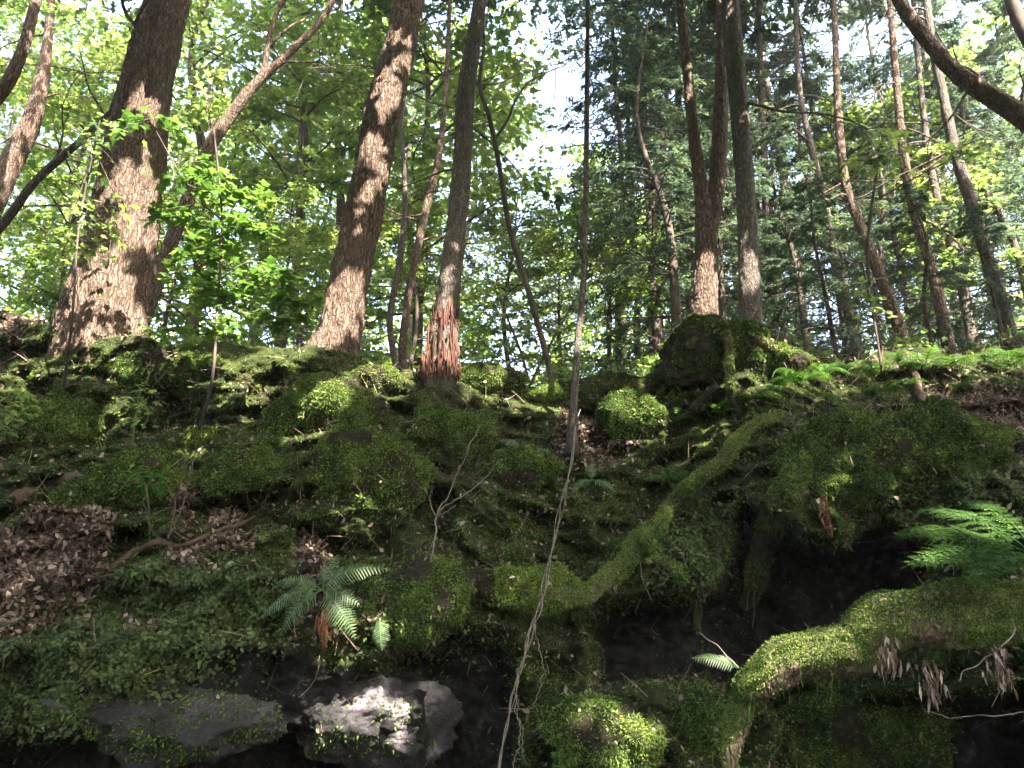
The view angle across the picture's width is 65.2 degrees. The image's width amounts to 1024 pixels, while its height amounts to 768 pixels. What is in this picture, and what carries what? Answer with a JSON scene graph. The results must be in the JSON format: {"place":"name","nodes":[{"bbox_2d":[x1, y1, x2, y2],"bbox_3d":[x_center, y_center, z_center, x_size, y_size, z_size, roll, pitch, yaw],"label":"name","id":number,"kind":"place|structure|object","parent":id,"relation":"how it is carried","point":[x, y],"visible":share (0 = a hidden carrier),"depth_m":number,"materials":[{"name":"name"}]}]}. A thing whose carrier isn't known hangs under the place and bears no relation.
{"place":"outdoors","nodes":[
{"label":"outdoors","id":0,"kind":"place"},
{"bbox_2d":[0,310,1023,767],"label":"terrain","id":1,"kind":"structure","parent":0,"point":[676,644],"depth_m":6.01,"materials":[{"name":"green plant"}]},
{"bbox_2d":[0,0,41,105],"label":"tree","id":2,"kind":"object","parent":1,"relation":"on","point":[11,75],"visible":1,"depth_m":9.97,"materials":[{"name":"brown plant"}]},
{"bbox_2d":[0,207,84,320],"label":"leafy tree","id":3,"kind":"object","parent":1,"relation":"on","point":[45,255],"visible":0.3,"depth_m":11.21,"materials":[{"name":"green plant"}]},
{"bbox_2d":[0,0,91,254],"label":"leafy tree","id":4,"kind":"object","parent":1,"relation":"on","point":[5,5],"visible":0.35,"depth_m":15.78,"materials":[{"name":"green plant"}]},
{"bbox_2d":[0,386,111,454],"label":"mossy boulder","id":5,"kind":"object","parent":1,"relation":"on","point":[73,417],"visible":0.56,"depth_m":6.85,"materials":[{"name":"plant"}]},
{"bbox_2d":[0,0,139,217],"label":"tree","id":6,"kind":"object","parent":1,"relation":"on","point":[18,147],"visible":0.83,"depth_m":11.50,"materials":[{"name":"brown plant"}]},
{"bbox_2d":[0,67,168,234],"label":"tree","id":7,"kind":"object","parent":1,"relation":"on","point":[18,203],"visible":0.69,"depth_m":9.28,"materials":[{"name":"brown plant"}]},
{"bbox_2d":[30,119,147,390],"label":"maple sapling","id":8,"kind":"object","parent":1,"relation":"on","point":[88,162],"visible":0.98,"depth_m":7.22,"materials":[{"name":"green plant"}]},
{"bbox_2d":[0,0,213,322],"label":"leafy tree","id":9,"kind":"object","parent":1,"relation":"on","point":[90,41],"visible":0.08,"depth_m":18.27,"materials":[{"name":"green plant"}]},
{"bbox_2d":[0,0,224,341],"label":"leafy tree","id":10,"kind":"object","parent":1,"relation":"on","point":[39,154],"visible":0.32,"depth_m":12.61,"materials":[{"name":"green plant"}]},
{"bbox_2d":[46,0,191,377],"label":"tree","id":11,"kind":"object","parent":1,"relation":"on","point":[118,294],"visible":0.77,"depth_m":8.46,"materials":[{"name":"brown plant"}]},
{"bbox_2d":[46,444,201,510],"bbox_3d":[-2.977,0.770,6.169,1.150,0.679,0.716,0,-20,0],"label":"mossy boulder","id":12,"kind":"object","parent":1,"relation":"on","point":[102,491],"visible":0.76,"depth_m":5.95,"materials":[{"name":"plant"}]},
{"bbox_2d":[30,675,287,767],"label":"rock","id":13,"kind":"object","parent":1,"relation":"on","point":[197,730],"visible":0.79,"depth_m":4.38,"materials":[{"name":"grey stone"}]},
{"bbox_2d":[101,341,222,400],"bbox_3d":[-3.402,-0.117,7.830,1.274,0.566,0.712,0,-20,0],"label":"mossy boulder","id":14,"kind":"object","parent":1,"relation":"on","point":[148,358],"visible":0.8,"depth_m":7.60,"materials":[{"name":"plant"}]},
{"bbox_2d":[0,0,378,362],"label":"leafy tree","id":15,"kind":"object","parent":1,"relation":"on","point":[199,7],"visible":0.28,"depth_m":14.10,"materials":[{"name":"green plant"}]},
{"bbox_2d":[149,170,266,345],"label":"leafy tree","id":16,"kind":"object","parent":1,"relation":"on","point":[167,196],"visible":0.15,"depth_m":11.84,"materials":[{"name":"green plant"}]},
{"bbox_2d":[102,105,327,429],"bbox_3d":[-2.568,-1.050,6.890,2.111,2.865,1.201,0,-20,0],"label":"maple sapling","id":17,"kind":"object","parent":1,"relation":"on","point":[210,291],"visible":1,"depth_m":6.78,"materials":[{"name":"green plant"}]},
{"bbox_2d":[198,441,292,505],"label":"mossy boulder","id":18,"kind":"object","parent":1,"relation":"on","point":[217,487],"visible":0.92,"depth_m":6.02,"materials":[{"name":"plant"}]},
{"bbox_2d":[149,0,342,326],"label":"tree","id":19,"kind":"object","parent":1,"relation":"on","point":[221,128],"visible":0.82,"depth_m":10.94,"materials":[{"name":"brown plant"}]},
{"bbox_2d":[159,38,386,359],"bbox_3d":[-5.704,-4.148,19.507,5.216,11.803,5.484,-6,-21,15],"label":"hemlock tree","id":20,"kind":"object","parent":1,"relation":"on","point":[279,219],"visible":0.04,"depth_m":19.51,"materials":[{"name":"green plant"}]},
{"bbox_2d":[224,176,339,347],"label":"leafy tree","id":21,"kind":"object","parent":1,"relation":"on","point":[320,237],"visible":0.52,"depth_m":11.13,"materials":[{"name":"green plant"}]},
{"bbox_2d":[165,0,423,347],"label":"leafy tree","id":22,"kind":"object","parent":1,"relation":"on","point":[327,91],"visible":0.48,"depth_m":12.97,"materials":[{"name":"green plant"}]},
{"bbox_2d":[257,375,390,437],"bbox_3d":[-1.624,0.253,7.065,1.062,0.698,0.782,-10,-22,26],"label":"mossy boulder","id":23,"kind":"object","parent":1,"relation":"on","point":[368,406],"visible":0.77,"depth_m":6.81,"materials":[{"name":"plant"}]},
{"bbox_2d":[260,555,389,637],"bbox_3d":[-1.112,1.252,4.754,0.755,0.494,0.148,0,-20,0],"label":"fern","id":24,"kind":"object","parent":1,"relation":"on","point":[305,589],"visible":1,"depth_m":4.75,"materials":[{"name":"green plant"}]},
{"bbox_2d":[211,0,473,361],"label":"leafy tree","id":25,"kind":"object","parent":1,"relation":"on","point":[365,34],"visible":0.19,"depth_m":15.85,"materials":[{"name":"green plant"}]},
{"bbox_2d":[304,0,424,355],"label":"tree","id":26,"kind":"object","parent":1,"relation":"on","point":[341,325],"visible":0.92,"depth_m":8.87,"materials":[{"name":"brown plant"}]},
{"bbox_2d":[304,422,438,528],"bbox_3d":[-1.087,0.717,6.194,1.048,0.912,0.905,0,-20,0],"label":"mossy boulder","id":27,"kind":"object","parent":1,"relation":"on","point":[398,469],"visible":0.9,"depth_m":5.92,"materials":[{"name":"plant"}]},
{"bbox_2d":[349,363,400,395],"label":"mossy boulder","id":28,"kind":"object","parent":1,"relation":"on","point":[381,378],"visible":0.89,"depth_m":7.55,"materials":[{"name":"plant"}]},
{"bbox_2d":[295,674,463,767],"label":"rock","id":29,"kind":"object","parent":1,"relation":"on","point":[357,713],"visible":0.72,"depth_m":5.04,"materials":[{"name":"grey stone"}]},
{"bbox_2d":[289,68,483,363],"bbox_3d":[-2.869,-3.700,21.720,5.557,11.932,6.101,-4,-20,11],"label":"hemlock tree","id":30,"kind":"object","parent":1,"relation":"on","point":[466,259],"visible":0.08,"depth_m":21.45,"materials":[{"name":"green plant"}]},
{"bbox_2d":[318,179,497,369],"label":"leafy tree","id":31,"kind":"object","parent":1,"relation":"on","point":[392,231],"visible":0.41,"depth_m":12.24,"materials":[{"name":"green plant"}]},
{"bbox_2d":[294,0,523,367],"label":"tree","id":32,"kind":"object","parent":1,"relation":"on","point":[392,300],"visible":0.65,"depth_m":11.16,"materials":[{"name":"brown plant"}]},
{"bbox_2d":[358,561,473,653],"bbox_3d":[-0.644,1.472,5.269,0.808,0.590,0.638,0,-20,0],"label":"mossy boulder","id":33,"kind":"object","parent":1,"relation":"on","point":[445,599],"visible":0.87,"depth_m":5.06,"materials":[{"name":"plant"}]},
{"bbox_2d":[396,536,463,569],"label":"mossy boulder","id":34,"kind":"object","parent":1,"relation":"on","point":[413,555],"visible":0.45,"depth_m":5.43,"materials":[{"name":"plant"}]},
{"bbox_2d":[282,0,593,372],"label":"leafy tree","id":35,"kind":"object","parent":1,"relation":"on","point":[423,169],"visible":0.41,"depth_m":14.30,"materials":[{"name":"green plant"}]},
{"bbox_2d":[298,0,585,369],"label":"tree","id":36,"kind":"object","parent":1,"relation":"on","point":[407,303],"visible":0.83,"depth_m":11.85,"materials":[{"name":"brown plant"}]},
{"bbox_2d":[372,0,528,390],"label":"tree","id":37,"kind":"object","parent":1,"relation":"on","point":[439,365],"visible":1,"depth_m":8.37,"materials":[{"name":"brown plant"}]},
{"bbox_2d":[398,400,503,461],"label":"mossy boulder","id":38,"kind":"object","parent":1,"relation":"on","point":[436,422],"visible":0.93,"depth_m":6.76,"materials":[{"name":"plant"}]},
{"bbox_2d":[367,15,576,366],"bbox_3d":[-1.404,-3.969,21.763,6.979,11.809,7.290,-8,-22,22],"label":"leafy tree","id":39,"kind":"object","parent":1,"relation":"on","point":[492,243],"visible":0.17,"depth_m":21.74,"materials":[{"name":"green plant"}]},
{"bbox_2d":[458,359,529,392],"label":"mossy boulder","id":40,"kind":"object","parent":1,"relation":"on","point":[475,375],"visible":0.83,"depth_m":7.94,"materials":[{"name":"plant"}]},
{"bbox_2d":[423,0,584,381],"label":"sapling","id":41,"kind":"object","parent":1,"relation":"on","point":[534,312],"visible":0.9,"depth_m":9.28,"materials":[{"name":"brown plant"}]},
{"bbox_2d":[2,301,1020,767],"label":"fallen leaves","id":42,"kind":"object","parent":1,"relation":"on","point":[539,490],"depth_m":5.77,"materials":[{"name":"brown plant"}]},
{"bbox_2d":[0,311,1023,767],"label":"moss","id":43,"kind":"object","parent":1,"relation":"on","point":[702,681],"visible":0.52,"depth_m":6.10,"materials":[{"name":"green plant"}]},
{"bbox_2d":[0,386,1023,763],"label":"creeping plants","id":44,"kind":"object","parent":1,"relation":"on","point":[126,640],"visible":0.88,"depth_m":4.74,"materials":[{"name":"green plant"}]},
{"bbox_2d":[0,306,1023,767],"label":"leaf litter","id":45,"kind":"object","parent":1,"relation":"on","point":[14,592],"visible":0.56,"depth_m":5.64,"materials":[{"name":"brown plant"}]},
{"bbox_2d":[1,308,1023,385],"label":"undergrowth","id":46,"kind":"object","parent":1,"relation":"on","point":[167,341],"visible":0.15,"depth_m":8.47,"materials":[{"name":"green plant"}]},
{"bbox_2d":[440,170,594,384],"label":"leafy tree","id":47,"kind":"object","parent":1,"relation":"on","point":[543,213],"visible":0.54,"depth_m":13.65,"materials":[{"name":"green plant"}]},
{"bbox_2d":[468,439,566,494],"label":"mossy boulder","id":48,"kind":"object","parent":1,"relation":"on","point":[522,472],"visible":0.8,"depth_m":6.64,"materials":[{"name":"plant"}]},
{"bbox_2d":[468,560,594,615],"bbox_3d":[0.071,1.370,5.384,1.010,0.376,0.510,4,-20,-10],"label":"mossy boulder","id":49,"kind":"object","parent":1,"relation":"on","point":[489,589],"visible":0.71,"depth_m":5.21,"materials":[{"name":"plant"}]},
{"bbox_2d":[459,285,607,384],"bbox_3d":[0.263,-0.579,9.860,2.009,1.321,1.413,0,-20,0],"label":"shrub","id":50,"kind":"object","parent":1,"relation":"on","point":[514,337],"visible":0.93,"depth_m":9.80,"materials":[{"name":"green plant"}]},
{"bbox_2d":[498,224,619,382],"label":"leafy tree","id":51,"kind":"object","parent":1,"relation":"on","point":[544,291],"visible":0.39,"depth_m":13.27,"materials":[{"name":"green plant"}]},
{"bbox_2d":[536,688,667,767],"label":"mossy boulder","id":52,"kind":"object","parent":1,"relation":"on","point":[581,737],"visible":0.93,"depth_m":4.29,"materials":[{"name":"plant"}]},
{"bbox_2d":[565,0,644,457],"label":"tree","id":53,"kind":"object","parent":1,"relation":"on","point":[573,422],"visible":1,"depth_m":7.96,"materials":[{"name":"brown plant"}]},
{"bbox_2d":[498,426,575,767],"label":"hanging vine","id":54,"kind":"object","parent":53,"relation":"hanging from","point":[521,665],"visible":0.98,"depth_m":4.67,"materials":[{"name":"brown plant"}]},
{"bbox_2d":[519,163,694,383],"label":"leafy tree","id":55,"kind":"object","parent":1,"relation":"on","point":[576,227],"visible":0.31,"depth_m":13.12,"materials":[{"name":"green plant"}]},
{"bbox_2d":[522,0,692,371],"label":"tree","id":56,"kind":"object","parent":1,"relation":"on","point":[619,129],"visible":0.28,"depth_m":16.05,"materials":[{"name":"brown plant"}]},
{"bbox_2d":[549,214,689,374],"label":"leafy tree","id":57,"kind":"object","parent":1,"relation":"on","point":[600,310],"visible":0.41,"depth_m":12.53,"materials":[{"name":"green plant"}]},
{"bbox_2d":[469,409,784,631],"bbox_3d":[1.000,0.924,6.052,2.865,1.904,0.567,12,-23,-29],"label":"root","id":58,"kind":"object","parent":1,"relation":"on","point":[564,597],"visible":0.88,"depth_m":5.70,"materials":[{"name":"green plant"}]},
{"bbox_2d":[594,385,670,452],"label":"mossy boulder","id":59,"kind":"object","parent":1,"relation":"on","point":[639,404],"visible":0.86,"depth_m":7.45,"materials":[{"name":"plant"}]},
{"bbox_2d":[490,0,820,371],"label":"hemlock tree","id":60,"kind":"object","parent":1,"relation":"on","point":[577,108],"visible":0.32,"depth_m":15.62,"materials":[{"name":"green plant"}]},
{"bbox_2d":[505,21,829,376],"bbox_3d":[2.329,-2.749,13.042,4.068,7.955,3.704,9,-22,-24],"label":"hemlock tree","id":61,"kind":"object","parent":1,"relation":"on","point":[656,336],"visible":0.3,"depth_m":13.06,"materials":[{"name":"green plant"}]},
{"bbox_2d":[633,527,702,638],"bbox_3d":[1.216,1.504,6.030,0.421,0.731,1.756,-7,-21,18],"label":"root","id":62,"kind":"object","parent":1,"relation":"on","point":[648,541],"visible":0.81,"depth_m":5.49,"materials":[{"name":"green plant"}]},
{"bbox_2d":[564,0,793,371],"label":"tree","id":63,"kind":"object","parent":1,"relation":"on","point":[668,14],"visible":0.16,"depth_m":16.57,"materials":[{"name":"green plant"}]},
{"bbox_2d":[543,0,824,378],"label":"hemlock tree","id":64,"kind":"object","parent":1,"relation":"on","point":[695,26],"visible":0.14,"depth_m":16.57,"materials":[{"name":"green plant"}]},
{"bbox_2d":[547,8,838,373],"bbox_3d":[2.245,-2.422,11.683,3.661,7.159,3.334,-2,-20,6],"label":"hemlock tree","id":65,"kind":"object","parent":1,"relation":"on","point":[641,46],"visible":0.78,"depth_m":11.92,"materials":[{"name":"green plant"}]},
{"bbox_2d":[667,689,726,767],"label":"mossy boulder","id":66,"kind":"object","parent":1,"relation":"on","point":[708,708],"visible":0.67,"depth_m":4.41,"materials":[{"name":"plant"}]},
{"bbox_2d":[676,0,718,316],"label":"tree","id":67,"kind":"object","parent":1,"relation":"on","point":[703,297],"visible":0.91,"depth_m":8.48,"materials":[{"name":"brown plant"}]},
{"bbox_2d":[708,0,728,237],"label":"tree","id":68,"kind":"object","parent":1,"relation":"on","point":[717,168],"visible":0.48,"depth_m":9.18,"materials":[{"name":"brown plant"}]},
{"bbox_2d":[655,312,786,390],"bbox_3d":[2.036,-0.257,7.918,1.319,0.918,1.097,0,-20,0],"label":"mossy boulder","id":69,"kind":"object","parent":1,"relation":"on","point":[699,369],"visible":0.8,"depth_m":7.61,"materials":[{"name":"green plant"}]},
{"bbox_2d":[633,96,861,359],"bbox_3d":[3.228,-2.005,12.291,3.051,5.966,2.778,3,-20,-8],"label":"hemlock tree","id":70,"kind":"object","parent":1,"relation":"on","point":[724,301],"visible":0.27,"depth_m":12.21,"materials":[{"name":"green plant"}]},
{"bbox_2d":[662,0,863,331],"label":"tree","id":71,"kind":"object","parent":1,"relation":"on","point":[766,200],"visible":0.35,"depth_m":14.64,"materials":[{"name":"brown plant"}]},
{"bbox_2d":[738,448,814,620],"bbox_3d":[2.094,1.034,6.443,1.335,1.590,1.334,-17,-26,39],"label":"root","id":72,"kind":"object","parent":1,"relation":"on","point":[795,474],"visible":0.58,"depth_m":6.36,"materials":[{"name":"green plant"}]},
{"bbox_2d":[616,0,941,371],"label":"hemlock tree","id":73,"kind":"object","parent":1,"relation":"on","point":[707,16],"visible":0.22,"depth_m":14.42,"materials":[{"name":"green plant"}]},
{"bbox_2d":[671,0,893,364],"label":"tree","id":74,"kind":"object","parent":1,"relation":"on","point":[808,138],"visible":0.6,"depth_m":13.50,"materials":[{"name":"brown plant"}]},
{"bbox_2d":[719,110,899,355],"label":"hemlock tree","id":75,"kind":"object","parent":1,"relation":"on","point":[782,122],"visible":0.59,"depth_m":11.99,"materials":[{"name":"green plant"}]},
{"bbox_2d":[721,0,915,374],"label":"tree","id":76,"kind":"object","parent":1,"relation":"on","point":[749,286],"visible":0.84,"depth_m":8.42,"materials":[{"name":"brown plant"}]},
{"bbox_2d":[669,0,970,359],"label":"hemlock tree","id":77,"kind":"object","parent":1,"relation":"on","point":[768,12],"visible":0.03,"depth_m":19.90,"materials":[{"name":"green plant"}]},
{"bbox_2d":[761,171,880,367],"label":"hemlock tree","id":78,"kind":"object","parent":1,"relation":"on","point":[800,187],"visible":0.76,"depth_m":10.51,"materials":[{"name":"green plant"}]},
{"bbox_2d":[761,405,926,531],"bbox_3d":[2.644,0.705,6.282,1.384,0.981,1.226,0,-20,0],"label":"mossy boulder","id":79,"kind":"object","parent":1,"relation":"on","point":[866,480],"visible":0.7,"depth_m":5.86,"materials":[{"name":"plant"}]},
{"bbox_2d":[742,0,955,347],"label":"tree","id":80,"kind":"object","parent":1,"relation":"on","point":[878,269],"visible":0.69,"depth_m":12.22,"materials":[{"name":"brown plant"}]},
{"bbox_2d":[725,0,997,346],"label":"hemlock tree","id":81,"kind":"object","parent":1,"relation":"on","point":[847,76],"visible":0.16,"depth_m":16.70,"materials":[{"name":"green plant"}]},
{"bbox_2d":[730,49,993,365],"bbox_3d":[5.414,-2.407,13.831,3.813,7.458,3.473,8,-22,-22],"label":"hemlock tree","id":82,"kind":"object","parent":1,"relation":"on","point":[785,88],"visible":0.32,"depth_m":14.13,"materials":[{"name":"green plant"}]},
{"bbox_2d":[775,675,964,767],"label":"mossy boulder","id":83,"kind":"object","parent":1,"relation":"on","point":[866,739],"visible":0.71,"depth_m":4.80,"materials":[{"name":"plant"}]},
{"bbox_2d":[733,574,1023,727],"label":"fallen log","id":84,"kind":"object","parent":1,"relation":"on","point":[948,613],"visible":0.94,"depth_m":3.52,"materials":[{"name":"green plant"}]},
{"bbox_2d":[718,678,758,767],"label":"root","id":85,"kind":"object","parent":84,"relation":"attached to","point":[737,717],"visible":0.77,"depth_m":3.66,"materials":[{"name":"green plant"}]},
{"bbox_2d":[792,109,982,357],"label":"hemlock tree","id":86,"kind":"object","parent":1,"relation":"on","point":[882,190],"visible":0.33,"depth_m":13.11,"materials":[{"name":"green plant"}]},
{"bbox_2d":[786,0,998,353],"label":"tree","id":87,"kind":"object","parent":1,"relation":"on","point":[940,305],"visible":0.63,"depth_m":11.83,"materials":[{"name":"brown plant"}]},
{"bbox_2d":[783,0,1016,338],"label":"tree","id":88,"kind":"object","parent":1,"relation":"on","point":[966,187],"visible":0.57,"depth_m":11.11,"materials":[{"name":"brown plant"}]},
{"bbox_2d":[809,0,995,353],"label":"tree","id":89,"kind":"object","parent":1,"relation":"on","point":[962,292],"visible":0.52,"depth_m":13.11,"materials":[{"name":"brown plant"}]},
{"bbox_2d":[783,79,1023,361],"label":"leafy tree","id":90,"kind":"object","parent":1,"relation":"on","point":[918,155],"visible":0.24,"depth_m":13.29,"materials":[{"name":"green plant"}]},
{"bbox_2d":[787,0,1023,347],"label":"hemlock tree","id":91,"kind":"object","parent":1,"relation":"on","point":[850,50],"visible":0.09,"depth_m":21.28,"materials":[{"name":"green plant"}]},
{"bbox_2d":[838,118,1008,348],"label":"maple sapling","id":92,"kind":"object","parent":1,"relation":"on","point":[874,162],"visible":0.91,"depth_m":10.10,"materials":[{"name":"green plant"}]},
{"bbox_2d":[830,0,1023,347],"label":"hemlock tree","id":93,"kind":"object","parent":1,"relation":"on","point":[954,26],"visible":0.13,"depth_m":15.54,"materials":[{"name":"green plant"}]},
{"bbox_2d":[851,182,1008,354],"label":"hemlock tree","id":94,"kind":"object","parent":1,"relation":"on","point":[921,196],"visible":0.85,"depth_m":10.24,"materials":[{"name":"green plant"}]},
{"bbox_2d":[841,79,1023,363],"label":"hemlock tree","id":95,"kind":"object","parent":1,"relation":"on","point":[931,87],"visible":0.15,"depth_m":13.65,"materials":[{"name":"green plant"}]},
{"bbox_2d":[879,395,1023,488],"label":"mossy boulder","id":96,"kind":"object","parent":1,"relation":"on","point":[954,427],"visible":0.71,"depth_m":5.87,"materials":[{"name":"plant"}]},
{"bbox_2d":[885,500,1023,587],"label":"fern","id":97,"kind":"object","parent":1,"relation":"on","point":[1005,555],"visible":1,"depth_m":3.54,"materials":[{"name":"green plant"}]},
{"bbox_2d":[888,3,1023,332],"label":"leafy tree","id":98,"kind":"object","parent":1,"relation":"on","point":[965,54],"visible":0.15,"depth_m":17.98,"materials":[{"name":"green plant"}]},
{"bbox_2d":[891,0,1023,189],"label":"tree","id":99,"kind":"object","parent":1,"relation":"on","point":[1009,108],"visible":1,"depth_m":9.82,"materials":[{"name":"brown plant"}]},
{"bbox_2d":[911,58,1023,349],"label":"leafy tree","id":100,"kind":"object","parent":1,"relation":"on","point":[980,112],"visible":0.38,"depth_m":13.02,"materials":[{"name":"green plant"}]},
{"bbox_2d":[947,204,1023,351],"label":"hemlock tree","id":101,"kind":"object","parent":1,"relation":"on","point":[975,216],"visible":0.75,"depth_m":9.99,"materials":[{"name":"green plant"}]},
{"bbox_2d":[955,0,1023,334],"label":"hemlock tree","id":102,"kind":"object","parent":1,"relation":"on","point":[1012,42],"visible":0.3,"depth_m":15.51,"materials":[{"name":"green plant"}]},
{"bbox_2d":[0,0,1023,384],"label":"sky","id":103,"kind":"structure","parent":0,"point":[566,85],"materials":[{"name":"white"}]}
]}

